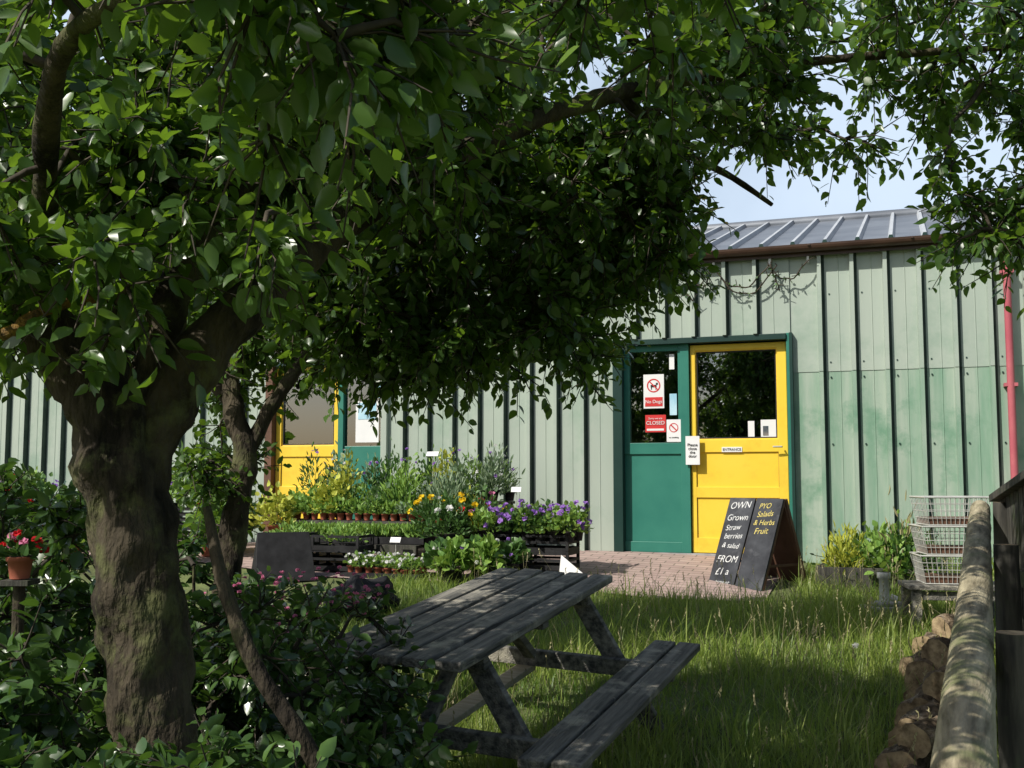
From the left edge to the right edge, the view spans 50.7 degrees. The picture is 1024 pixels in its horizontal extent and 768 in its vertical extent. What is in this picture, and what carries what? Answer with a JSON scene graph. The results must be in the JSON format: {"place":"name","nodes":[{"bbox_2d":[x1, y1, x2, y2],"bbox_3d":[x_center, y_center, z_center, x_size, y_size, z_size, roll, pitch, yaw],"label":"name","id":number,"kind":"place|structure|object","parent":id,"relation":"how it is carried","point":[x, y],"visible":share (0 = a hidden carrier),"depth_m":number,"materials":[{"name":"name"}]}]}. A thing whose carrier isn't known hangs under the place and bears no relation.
{"place":"outdoors","nodes":[
{"label":"outdoors","id":0,"kind":"place"},
{"bbox_2d":[42,540,778,600],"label":"brick paving","id":1,"kind":"structure","parent":0,"point":[693,568],"depth_m":9.58,"materials":[{"name":"brick"}]},
{"bbox_2d":[27,472,57,536],"bbox_3d":[-4.769,1.273,10.928,0.579,0.781,0.556,-5,-7,45],"label":"potted shrub","id":2,"kind":"object","parent":1,"relation":"on","point":[40,483],"visible":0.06,"depth_m":10.93,"materials":[{"name":"green plant"}]},
{"bbox_2d":[42,507,196,545],"bbox_3d":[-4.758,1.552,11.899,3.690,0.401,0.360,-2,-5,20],"label":"black plastic crate","id":3,"kind":"object","parent":1,"relation":"on","point":[181,518],"visible":0.04,"depth_m":11.28,"materials":[{"name":"black plastic"}]},
{"bbox_2d":[169,471,192,507],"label":"potted shrub","id":4,"kind":"object","parent":3,"relation":"on","point":[174,490],"visible":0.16,"depth_m":11.51,"materials":[{"name":"green plant"}]},
{"bbox_2d":[182,494,225,555],"bbox_3d":[-2.853,1.253,10.307,0.523,0.760,0.597,0,-5,0],"label":"potted shrub","id":5,"kind":"object","parent":1,"relation":"on","point":[206,552],"visible":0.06,"depth_m":10.19,"materials":[{"name":"green plant"}]},
{"bbox_2d":[259,518,319,564],"bbox_3d":[-2.008,1.421,9.718,0.490,0.437,0.464,-2,-5,18],"label":"black plastic crate","id":6,"kind":"object","parent":1,"relation":"on","point":[284,525],"visible":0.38,"depth_m":9.72,"materials":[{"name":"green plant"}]},
{"bbox_2d":[311,522,373,571],"bbox_3d":[-1.508,1.432,9.589,0.549,0.420,0.485,0,-5,0],"label":"black plastic crate","id":7,"kind":"object","parent":1,"relation":"on","point":[328,547],"visible":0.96,"depth_m":9.50,"materials":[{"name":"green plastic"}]},
{"bbox_2d":[340,570,435,579],"bbox_3d":[-1.068,1.640,9.299,0.750,0.035,0.340,-2,-5,20],"label":"plant tray","id":8,"kind":"object","parent":1,"relation":"on","point":[349,574],"visible":0.5,"depth_m":9.18,"materials":[{"name":"black plastic"}]},
{"bbox_2d":[352,550,364,572],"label":"potted white bedding plant","id":9,"kind":"object","parent":8,"relation":"in","point":[358,568],"visible":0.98,"depth_m":9.29,"materials":[{"name":"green plant"}]},
{"bbox_2d":[361,554,373,572],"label":"potted white bedding plant","id":10,"kind":"object","parent":8,"relation":"in","point":[368,566],"visible":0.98,"depth_m":9.27,"materials":[{"name":"green plant"}]},
{"bbox_2d":[369,556,384,572],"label":"potted white bedding plant","id":11,"kind":"object","parent":8,"relation":"in","point":[375,560],"visible":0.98,"depth_m":9.25,"materials":[{"name":"green plant"}]},
{"bbox_2d":[377,553,394,572],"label":"potted white bedding plant","id":12,"kind":"object","parent":8,"relation":"in","point":[387,568],"visible":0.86,"depth_m":9.22,"materials":[{"name":"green plant"}]},
{"bbox_2d":[397,557,412,573],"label":"potted white bedding plant","id":13,"kind":"object","parent":8,"relation":"in","point":[407,565],"visible":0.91,"depth_m":9.14,"materials":[{"name":"green plant"}]},
{"bbox_2d":[407,557,423,573],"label":"potted white bedding plant","id":14,"kind":"object","parent":8,"relation":"in","point":[414,565],"visible":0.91,"depth_m":9.13,"materials":[{"name":"green plant"}]},
{"bbox_2d":[277,501,514,568],"bbox_3d":[-1.206,1.438,10.406,2.150,0.608,1.327,-2,-5,20],"label":"plant staging bench","id":15,"kind":"object","parent":1,"relation":"on","point":[401,549],"visible":0.19,"depth_m":9.77,"materials":[{"name":"brown wood"}]},
{"bbox_2d":[249,480,302,530],"bbox_3d":[-2.283,1.206,10.508,0.544,0.553,0.508,2,-5,-25],"label":"yellow foliage plant","id":16,"kind":"object","parent":15,"relation":"on","point":[287,516],"visible":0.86,"depth_m":10.43,"materials":[{"name":"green plant"}]},
{"bbox_2d":[295,494,312,518],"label":"potted seedling","id":17,"kind":"object","parent":15,"relation":"on","point":[306,515],"visible":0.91,"depth_m":10.55,"materials":[{"name":"plant"}]},
{"bbox_2d":[292,441,327,496],"bbox_3d":[-2.070,0.887,11.166,0.394,0.609,0.395,2,-5,-24],"label":"potted herb","id":18,"kind":"object","parent":15,"relation":"on","point":[317,480],"visible":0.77,"depth_m":11.14,"materials":[{"name":"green plant"}]},
{"bbox_2d":[298,479,324,518],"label":"potted herb","id":19,"kind":"object","parent":15,"relation":"on","point":[310,491],"visible":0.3,"depth_m":10.72,"materials":[{"name":"green plant"}]},
{"bbox_2d":[287,520,340,542],"bbox_3d":[-1.838,1.379,10.181,0.527,0.201,0.358,-1,-5,17],"label":"seedling tray","id":20,"kind":"object","parent":15,"relation":"on","point":[314,527],"visible":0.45,"depth_m":10.06,"materials":[{"name":"green plant"}]},
{"bbox_2d":[312,497,328,519],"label":"potted seedling","id":21,"kind":"object","parent":15,"relation":"on","point":[323,516],"visible":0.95,"depth_m":10.47,"materials":[{"name":"plant"}]},
{"bbox_2d":[308,469,359,517],"bbox_3d":[-1.784,1.076,10.689,0.556,0.482,0.535,-2,-5,27],"label":"yellow foliage plant","id":22,"kind":"object","parent":15,"relation":"on","point":[333,491],"visible":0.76,"depth_m":10.59,"materials":[{"name":"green plant"}]},
{"bbox_2d":[329,494,345,519],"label":"potted seedling","id":23,"kind":"object","parent":15,"relation":"on","point":[340,515],"visible":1,"depth_m":10.42,"materials":[{"name":"plant"}]},
{"bbox_2d":[323,441,357,493],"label":"potted herb","id":24,"kind":"object","parent":15,"relation":"on","point":[336,464],"visible":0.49,"depth_m":11.04,"materials":[{"name":"green plant"}]},
{"bbox_2d":[334,481,361,518],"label":"potted herb","id":25,"kind":"object","parent":15,"relation":"on","point":[352,490],"visible":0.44,"depth_m":10.59,"materials":[{"name":"green plant"}]},
{"bbox_2d":[334,450,362,499],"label":"potted herb","id":26,"kind":"object","parent":15,"relation":"on","point":[346,475],"visible":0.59,"depth_m":10.94,"materials":[{"name":"plant"}]},
{"bbox_2d":[343,494,358,519],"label":"potted seedling","id":27,"kind":"object","parent":15,"relation":"on","point":[349,502],"visible":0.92,"depth_m":10.38,"materials":[{"name":"plant"}]},
{"bbox_2d":[348,496,365,519],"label":"potted seedling","id":28,"kind":"object","parent":15,"relation":"on","point":[356,514],"visible":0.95,"depth_m":10.36,"materials":[{"name":"plant"}]},
{"bbox_2d":[333,521,385,543],"bbox_3d":[-1.381,1.363,10.008,0.531,0.203,0.358,-2,-5,17],"label":"seedling tray","id":29,"kind":"object","parent":15,"relation":"on","point":[373,528],"visible":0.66,"depth_m":9.87,"materials":[{"name":"green plant"}]},
{"bbox_2d":[357,497,377,519],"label":"potted seedling","id":30,"kind":"object","parent":15,"relation":"on","point":[366,514],"visible":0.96,"depth_m":10.32,"materials":[{"name":"plant"}]},
{"bbox_2d":[355,478,380,518],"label":"potted herb","id":31,"kind":"object","parent":15,"relation":"on","point":[363,486],"visible":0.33,"depth_m":10.61,"materials":[{"name":"green plant"}]},
{"bbox_2d":[357,452,385,494],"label":"potted herb","id":32,"kind":"object","parent":15,"relation":"on","point":[369,464],"visible":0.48,"depth_m":11.06,"materials":[{"name":"green plant"}]},
{"bbox_2d":[366,456,395,493],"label":"potted herb","id":33,"kind":"object","parent":15,"relation":"on","point":[373,470],"visible":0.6,"depth_m":10.96,"materials":[{"name":"green plant"}]},
{"bbox_2d":[366,482,397,519],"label":"potted herb","id":34,"kind":"object","parent":15,"relation":"on","point":[374,489],"visible":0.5,"depth_m":10.40,"materials":[{"name":"green plant"}]},
{"bbox_2d":[376,437,407,498],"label":"potted herb","id":35,"kind":"object","parent":15,"relation":"on","point":[396,460],"visible":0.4,"depth_m":10.88,"materials":[{"name":"green plant"}]},
{"bbox_2d":[383,498,402,520],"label":"potted seedling","id":36,"kind":"object","parent":15,"relation":"on","point":[393,516],"visible":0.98,"depth_m":10.23,"materials":[{"name":"plant"}]},
{"bbox_2d":[377,458,425,519],"bbox_3d":[-1.039,1.001,10.428,0.547,0.607,0.568,0,-5,0],"label":"potted grass herb","id":37,"kind":"object","parent":15,"relation":"on","point":[401,484],"visible":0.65,"depth_m":10.36,"materials":[{"name":"green plant"}]},
{"bbox_2d":[392,501,411,520],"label":"potted seedling","id":38,"kind":"object","parent":15,"relation":"on","point":[400,511],"visible":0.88,"depth_m":10.18,"materials":[{"name":"plant"}]},
{"bbox_2d":[378,521,432,544],"bbox_3d":[-0.956,1.354,9.863,0.530,0.198,0.336,-2,-5,23],"label":"seedling tray","id":39,"kind":"object","parent":15,"relation":"on","point":[389,530],"visible":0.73,"depth_m":9.76,"materials":[{"name":"green plant"}]},
{"bbox_2d":[393,447,425,490],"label":"potted herb","id":40,"kind":"object","parent":15,"relation":"on","point":[422,479],"visible":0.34,"depth_m":10.79,"materials":[{"name":"green plant"}]},
{"bbox_2d":[410,448,434,491],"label":"potted herb","id":41,"kind":"object","parent":15,"relation":"on","point":[425,467],"visible":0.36,"depth_m":10.87,"materials":[{"name":"green plant"}]},
{"bbox_2d":[423,443,443,492],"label":"potted herb","id":42,"kind":"object","parent":15,"relation":"on","point":[430,466],"visible":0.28,"depth_m":10.79,"materials":[{"name":"green plant"}]},
{"bbox_2d":[429,448,456,486],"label":"potted herb","id":43,"kind":"object","parent":15,"relation":"on","point":[444,457],"visible":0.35,"depth_m":10.60,"materials":[{"name":"green plant"}]},
{"bbox_2d":[413,469,478,506],"bbox_3d":[-0.610,1.036,10.154,0.631,0.490,0.676,0,-5,0],"label":"potted lavender","id":44,"kind":"object","parent":15,"relation":"on","point":[456,487],"visible":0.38,"depth_m":10.13,"materials":[{"name":"green plant"}]},
{"bbox_2d":[443,446,475,486],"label":"potted herb","id":45,"kind":"object","parent":15,"relation":"on","point":[460,467],"visible":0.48,"depth_m":10.52,"materials":[{"name":"green plant"}]},
{"bbox_2d":[450,490,485,538],"bbox_3d":[-0.411,1.265,9.833,0.571,0.599,0.493,-4,-6,38],"label":"potted marigold","id":46,"kind":"object","parent":15,"relation":"on","point":[463,501],"visible":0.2,"depth_m":9.73,"materials":[{"name":"green plant"}]},
{"bbox_2d":[462,448,489,496],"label":"potted herb","id":47,"kind":"object","parent":15,"relation":"on","point":[473,473],"visible":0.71,"depth_m":10.49,"materials":[{"name":"green plant"}]},
{"bbox_2d":[473,450,505,495],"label":"potted herb","id":48,"kind":"object","parent":15,"relation":"on","point":[487,474],"visible":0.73,"depth_m":10.43,"materials":[{"name":"green plant"}]},
{"bbox_2d":[474,440,525,500],"bbox_3d":[-0.123,0.833,10.490,0.510,0.592,0.450,0,-5,0],"label":"potted lavender","id":49,"kind":"object","parent":15,"relation":"on","point":[493,466],"visible":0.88,"depth_m":10.43,"materials":[{"name":"green plant"}]},
{"bbox_2d":[494,460,519,500],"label":"potted herb","id":50,"kind":"object","parent":15,"relation":"on","point":[509,496],"visible":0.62,"depth_m":10.50,"materials":[{"name":"green plant"}]},
{"bbox_2d":[401,487,453,551],"bbox_3d":[-0.704,1.240,9.724,0.505,0.631,0.518,-4,-6,37],"label":"potted marigold","id":51,"kind":"object","parent":1,"relation":"on","point":[428,506],"visible":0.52,"depth_m":9.66,"materials":[{"name":"green plant"}]},
{"bbox_2d":[416,490,474,539],"bbox_3d":[-0.564,1.229,9.494,0.575,0.614,0.518,0,-5,0],"label":"potted marigold","id":52,"kind":"object","parent":1,"relation":"on","point":[459,523],"visible":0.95,"depth_m":9.43,"materials":[{"name":"green plant"}]},
{"bbox_2d":[423,537,469,579],"bbox_3d":[-0.545,1.472,9.137,0.438,0.361,0.417,0,-5,0],"label":"potted primrose","id":53,"kind":"object","parent":1,"relation":"on","point":[432,547],"visible":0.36,"depth_m":9.08,"materials":[{"name":"green plant"}]},
{"bbox_2d":[465,485,506,532],"bbox_3d":[-0.238,1.243,9.851,0.517,0.645,0.561,0,-5,0],"label":"potted marigold","id":54,"kind":"object","parent":1,"relation":"on","point":[492,498],"visible":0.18,"depth_m":9.85,"materials":[{"name":"green plant"}]},
{"bbox_2d":[465,532,511,575],"bbox_3d":[-0.214,1.437,8.995,0.427,0.432,0.355,-4,-6,37],"label":"potted primrose","id":55,"kind":"object","parent":1,"relation":"on","point":[485,549],"visible":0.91,"depth_m":8.94,"materials":[{"name":"green plant"}]},
{"bbox_2d":[490,537,533,568],"bbox_3d":[-0.006,1.471,9.138,0.383,0.359,0.395,-4,-6,38],"label":"potted primrose","id":56,"kind":"object","parent":1,"relation":"on","point":[513,550],"visible":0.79,"depth_m":9.08,"materials":[{"name":"green plant"}]},
{"bbox_2d":[476,533,579,570],"bbox_3d":[0.134,1.467,9.511,0.860,0.301,0.340,-2,-5,20],"label":"black plastic crate","id":57,"kind":"object","parent":1,"relation":"on","point":[567,550],"visible":0.5,"depth_m":9.32,"materials":[{"name":"black plastic"}]},
{"bbox_2d":[468,501,503,537],"bbox_3d":[-0.231,1.201,9.535,0.336,0.355,0.338,0,-5,0],"label":"potted viola","id":58,"kind":"object","parent":57,"relation":"on","point":[479,518],"visible":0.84,"depth_m":9.49,"materials":[{"name":"green plant"}]},
{"bbox_2d":[477,504,514,539],"bbox_3d":[-0.124,1.218,9.520,0.347,0.319,0.361,-4,-6,39],"label":"potted viola","id":59,"kind":"object","parent":57,"relation":"on","point":[495,518],"visible":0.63,"depth_m":9.45,"materials":[{"name":"green plant"}]},
{"bbox_2d":[496,504,529,540],"bbox_3d":[0.014,1.208,9.437,0.335,0.324,0.320,0,-5,0],"label":"potted viola","id":60,"kind":"object","parent":57,"relation":"on","point":[508,516],"visible":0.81,"depth_m":9.39,"materials":[{"name":"green plant"}]},
{"bbox_2d":[509,499,544,540],"bbox_3d":[0.127,1.183,9.405,0.313,0.370,0.340,0,-5,0],"label":"potted viola","id":61,"kind":"object","parent":57,"relation":"on","point":[529,507],"visible":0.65,"depth_m":9.36,"materials":[{"name":"green plant"}]},
{"bbox_2d":[515,505,554,540],"bbox_3d":[0.211,1.200,9.344,0.372,0.326,0.369,0,-5,0],"label":"potted viola","id":62,"kind":"object","parent":57,"relation":"on","point":[538,510],"visible":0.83,"depth_m":9.30,"materials":[{"name":"green plant"}]},
{"bbox_2d":[535,503,571,541],"bbox_3d":[0.356,1.194,9.319,0.321,0.333,0.345,0,-5,0],"label":"potted viola","id":63,"kind":"object","parent":57,"relation":"on","point":[549,515],"visible":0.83,"depth_m":9.27,"materials":[{"name":"green plant"}]},
{"bbox_2d":[551,500,588,542],"bbox_3d":[0.497,1.174,9.257,0.307,0.361,0.321,-4,-6,38],"label":"potted viola","id":64,"kind":"object","parent":57,"relation":"on","point":[572,518],"visible":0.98,"depth_m":9.23,"materials":[{"name":"green plant"}]},
{"bbox_2d":[566,500,594,540],"bbox_3d":[0.558,1.198,9.508,0.336,0.357,0.328,0,-5,0],"label":"potted viola","id":65,"kind":"object","parent":57,"relation":"on","point":[584,516],"visible":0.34,"depth_m":9.47,"materials":[{"name":"green plant"}]},
{"bbox_2d":[559,555,581,573],"bbox_3d":[0.528,1.550,9.158,0.260,0.200,0.240,0,-5,0],"label":"folded card sign","id":66,"kind":"object","parent":1,"relation":"on","point":[567,565],"visible":0.5,"depth_m":9.13,"materials":[{"name":"white paper"}]},
{"bbox_2d":[709,498,806,590],"bbox_3d":[2.063,1.334,9.076,0.614,0.747,0.580,4,-6,-36],"label":"chalkboard sign","id":67,"kind":"object","parent":1,"relation":"on","point":[762,531],"visible":0.98,"depth_m":8.98,"materials":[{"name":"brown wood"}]},
{"bbox_2d":[284,374,630,445],"bbox_3d":[-0.023,0.176,11.190,5.405,0.900,0.024,-2,-5,20],"label":"window glass","id":68,"kind":"object","parent":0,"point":[310,426],"visible":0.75,"depth_m":11.97,"materials":[{"name":"glass"}]},
{"bbox_2d":[1,529,998,767],"bbox_3d":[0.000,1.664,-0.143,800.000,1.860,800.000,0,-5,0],"label":"ground","id":69,"kind":"structure","parent":0,"point":[201,586],"depth_m":6.07,"materials":[{"name":"green plant"}]},
{"bbox_2d":[0,525,49,669],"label":"potted geranium","id":70,"kind":"object","parent":69,"relation":"on","point":[20,557],"visible":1,"depth_m":2.97,"materials":[{"name":"green plant"}]},
{"bbox_2d":[0,457,333,751],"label":"garden shrub","id":71,"kind":"object","parent":69,"relation":"on","point":[188,555],"visible":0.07,"depth_m":5.19,"materials":[{"name":"green plant"}]},
{"bbox_2d":[0,477,478,767],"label":"rose shrub","id":72,"kind":"object","parent":69,"relation":"on","point":[352,715],"visible":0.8,"depth_m":3.52,"materials":[{"name":"green plant"}]},
{"bbox_2d":[204,565,389,632],"bbox_3d":[-0.874,0.847,4.333,0.748,0.223,0.580,-4,-6,41],"label":"pink blossom","id":73,"kind":"object","parent":72,"relation":"on","point":[276,583],"visible":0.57,"depth_m":4.34,"materials":[{"name":"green plant"}]},
{"bbox_2d":[202,506,328,767],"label":"leaning branch","id":74,"kind":"object","parent":69,"relation":"on","point":[287,716],"visible":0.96,"depth_m":2.70,"materials":[{"name":"brown plant"}]},
{"bbox_2d":[252,532,315,581],"bbox_3d":[-1.950,1.463,9.209,0.500,0.398,0.400,2,-5,-20],"label":"black display stand","id":75,"kind":"object","parent":69,"relation":"on","point":[285,552],"visible":0.87,"depth_m":9.12,"materials":[{"name":"plastic"}]},
{"bbox_2d":[1,67,707,642],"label":"hawthorn tree","id":76,"kind":"object","parent":69,"relation":"on","point":[223,479],"visible":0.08,"depth_m":5.71,"materials":[{"name":"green plant"}]},
{"bbox_2d":[323,575,399,617],"bbox_3d":[-1.084,1.527,7.804,0.558,0.310,0.408,0,-5,0],"label":"black refuse sack","id":77,"kind":"object","parent":69,"relation":"on","point":[357,582],"visible":0.43,"depth_m":7.71,"materials":[{"name":"plastic"}]},
{"bbox_2d":[430,535,474,584],"bbox_3d":[-0.482,1.451,8.967,0.393,0.410,0.390,0,-5,0],"label":"potted primrose","id":78,"kind":"object","parent":69,"relation":"on","point":[454,550],"visible":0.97,"depth_m":8.90,"materials":[{"name":"green plant"}]},
{"bbox_2d":[243,567,699,767],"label":"picnic table","id":79,"kind":"object","parent":69,"relation":"on","point":[474,627],"visible":0.84,"depth_m":4.61,"materials":[{"name":"grey wood"}]},
{"bbox_2d":[0,0,1023,767],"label":"apple tree","id":80,"kind":"object","parent":69,"relation":"on","point":[340,230],"visible":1,"depth_m":2.92,"materials":[{"name":"green plant"}]},
{"bbox_2d":[0,293,105,340],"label":"lichened branch","id":81,"kind":"object","parent":80,"relation":"attached to","point":[7,332],"visible":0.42,"depth_m":2.51,"materials":[{"name":"brown plant"}]},
{"bbox_2d":[0,243,1023,568],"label":"cladding wall","id":82,"kind":"structure","parent":69,"relation":"on","point":[900,379],"depth_m":10.02,"materials":[{"name":"green metal"}]},
{"bbox_2d":[263,363,388,531],"bbox_3d":[-2.023,0.779,11.838,1.510,2.070,0.150,-2,-5,20],"label":"side door frame","id":83,"kind":"object","parent":82,"relation":"attached to","point":[361,454],"visible":0.12,"depth_m":11.76,"materials":[{"name":"teal wood"}]},
{"bbox_2d":[275,366,337,522],"bbox_3d":[-2.258,0.777,11.967,0.800,1.945,0.061,-2,-5,20],"label":"yellow side door","id":84,"kind":"structure","parent":83,"relation":"attached to","point":[294,455],"depth_m":11.98,"materials":[{"name":"paint"}]},
{"bbox_2d":[120,201,1023,339],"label":"roof","id":85,"kind":"structure","parent":82,"relation":"on","point":[840,227],"depth_m":11.76,"materials":[{"name":"metal"}]},
{"bbox_2d":[204,233,1019,293],"bbox_3d":[-1.923,-1.104,11.792,28.400,0.095,0.132,-2,-5,20],"label":"gutter","id":86,"kind":"object","parent":82,"relation":"attached to","point":[840,247],"visible":0.19,"depth_m":10.02,"materials":[{"name":"metal"}]},
{"bbox_2d":[677,256,813,300],"bbox_3d":[2.177,-0.995,10.302,1.364,0.378,0.145,-2,-5,20],"label":"climber garland","id":87,"kind":"object","parent":82,"relation":"attached to","point":[769,262],"visible":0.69,"depth_m":10.23,"materials":[{"name":"brown plant"}]},
{"bbox_2d":[999,265,1018,478],"bbox_3d":[4.356,0.129,9.429,0.110,2.854,0.152,-2,-5,20],"label":"downpipe","id":88,"kind":"object","parent":82,"relation":"attached to","point":[1011,384],"visible":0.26,"depth_m":9.40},
{"bbox_2d":[399,541,996,767],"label":"grass seed heads","id":89,"kind":"object","parent":69,"relation":"on","point":[855,645],"depth_m":6.21,"materials":[{"name":"green plant"}]},
{"bbox_2d":[612,332,796,555],"bbox_3d":[1.841,0.618,10.424,1.735,2.150,0.190,-2,-5,20],"label":"entrance frame","id":90,"kind":"object","parent":69,"relation":"on","point":[652,489],"visible":0.75,"depth_m":10.54,"materials":[{"name":"green wood"}]},
{"bbox_2d":[355,354,775,464],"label":"door notices","id":91,"kind":"object","parent":90,"relation":"attached to","point":[653,386],"depth_m":10.62,"materials":[{"name":"white paper"}]},
{"bbox_2d":[690,341,789,552],"bbox_3d":[2.163,0.605,10.307,0.920,2.005,0.139,-2,-5,20],"label":"entrance door","id":92,"kind":"structure","parent":90,"relation":"in","point":[757,467],"depth_m":10.33,"materials":[{"name":"yellow wood"}]},
{"bbox_2d":[671,352,775,442],"bbox_3d":[-0.832,0.885,14.597,27.800,2.270,5.750,-2,-5,20],"label":"shop interior","id":93,"kind":"object","parent":69,"relation":"on","point":[736,393],"visible":0.01,"depth_m":13.21,"materials":[{"name":"black glass"}]},
{"bbox_2d":[803,487,949,591],"bbox_3d":[2.976,1.253,8.870,0.816,0.858,1.181,5,-7,-44],"label":"planter trough","id":94,"kind":"object","parent":69,"relation":"on","point":[847,552],"visible":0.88,"depth_m":8.71,"materials":[{"name":"green wood"}]},
{"bbox_2d":[860,600,901,617],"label":"stone block","id":95,"kind":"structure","parent":69,"relation":"on","point":[880,603],"depth_m":7.79,"materials":[{"name":"grey stone"}]},
{"bbox_2d":[877,571,897,601],"bbox_3d":[2.745,1.488,7.902,0.146,0.225,0.096,0,-5,0],"label":"white standpipe","id":96,"kind":"object","parent":95,"relation":"on","point":[882,576],"visible":0.76,"depth_m":7.87,"materials":[{"name":"white plastic"}]},
{"bbox_2d":[874,613,954,767],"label":"log pile","id":97,"kind":"object","parent":69,"relation":"on","point":[925,694],"visible":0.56,"depth_m":5.17,"materials":[{"name":"brown wood"}]},
{"bbox_2d":[897,580,994,629],"bbox_3d":[3.069,1.542,7.511,0.660,0.310,0.430,-1,-5,9],"label":"wooden table","id":98,"kind":"object","parent":69,"relation":"on","point":[914,588],"visible":0.4,"depth_m":7.37,"materials":[{"name":"grey wood"}]},
{"bbox_2d":[909,552,962,584],"bbox_3d":[3.050,1.285,7.538,0.464,0.202,0.354,-1,-5,9],"label":"wire basket","id":99,"kind":"object","parent":98,"relation":"on","point":[946,578],"visible":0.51,"depth_m":7.42,"materials":[{"name":"white metal"}]},
{"bbox_2d":[909,524,991,554],"bbox_3d":[3.060,1.085,7.555,0.464,0.202,0.354,-1,-5,6],"label":"wire basket","id":100,"kind":"object","parent":99,"relation":"on","point":[930,549],"visible":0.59,"depth_m":7.43,"materials":[{"name":"white metal"}]},
{"bbox_2d":[909,496,990,525],"bbox_3d":[3.070,0.886,7.572,0.464,0.202,0.354,0,-5,4],"label":"wire basket","id":101,"kind":"object","parent":100,"relation":"on","point":[945,520],"visible":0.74,"depth_m":7.43,"materials":[{"name":"white metal"}]},
{"bbox_2d":[930,500,1023,767],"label":"timber fence","id":102,"kind":"object","parent":69,"relation":"on","point":[966,733],"visible":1,"depth_m":3.35,"materials":[{"name":"brown wood"}]},
{"bbox_2d":[989,470,1023,630],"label":"board fence","id":103,"kind":"object","parent":69,"relation":"on","point":[1010,493],"visible":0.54,"depth_m":6.29,"materials":[{"name":"brown wood"}]},
{"bbox_2d":[17,0,1023,272],"label":"sky","id":104,"kind":"structure","parent":0,"point":[802,199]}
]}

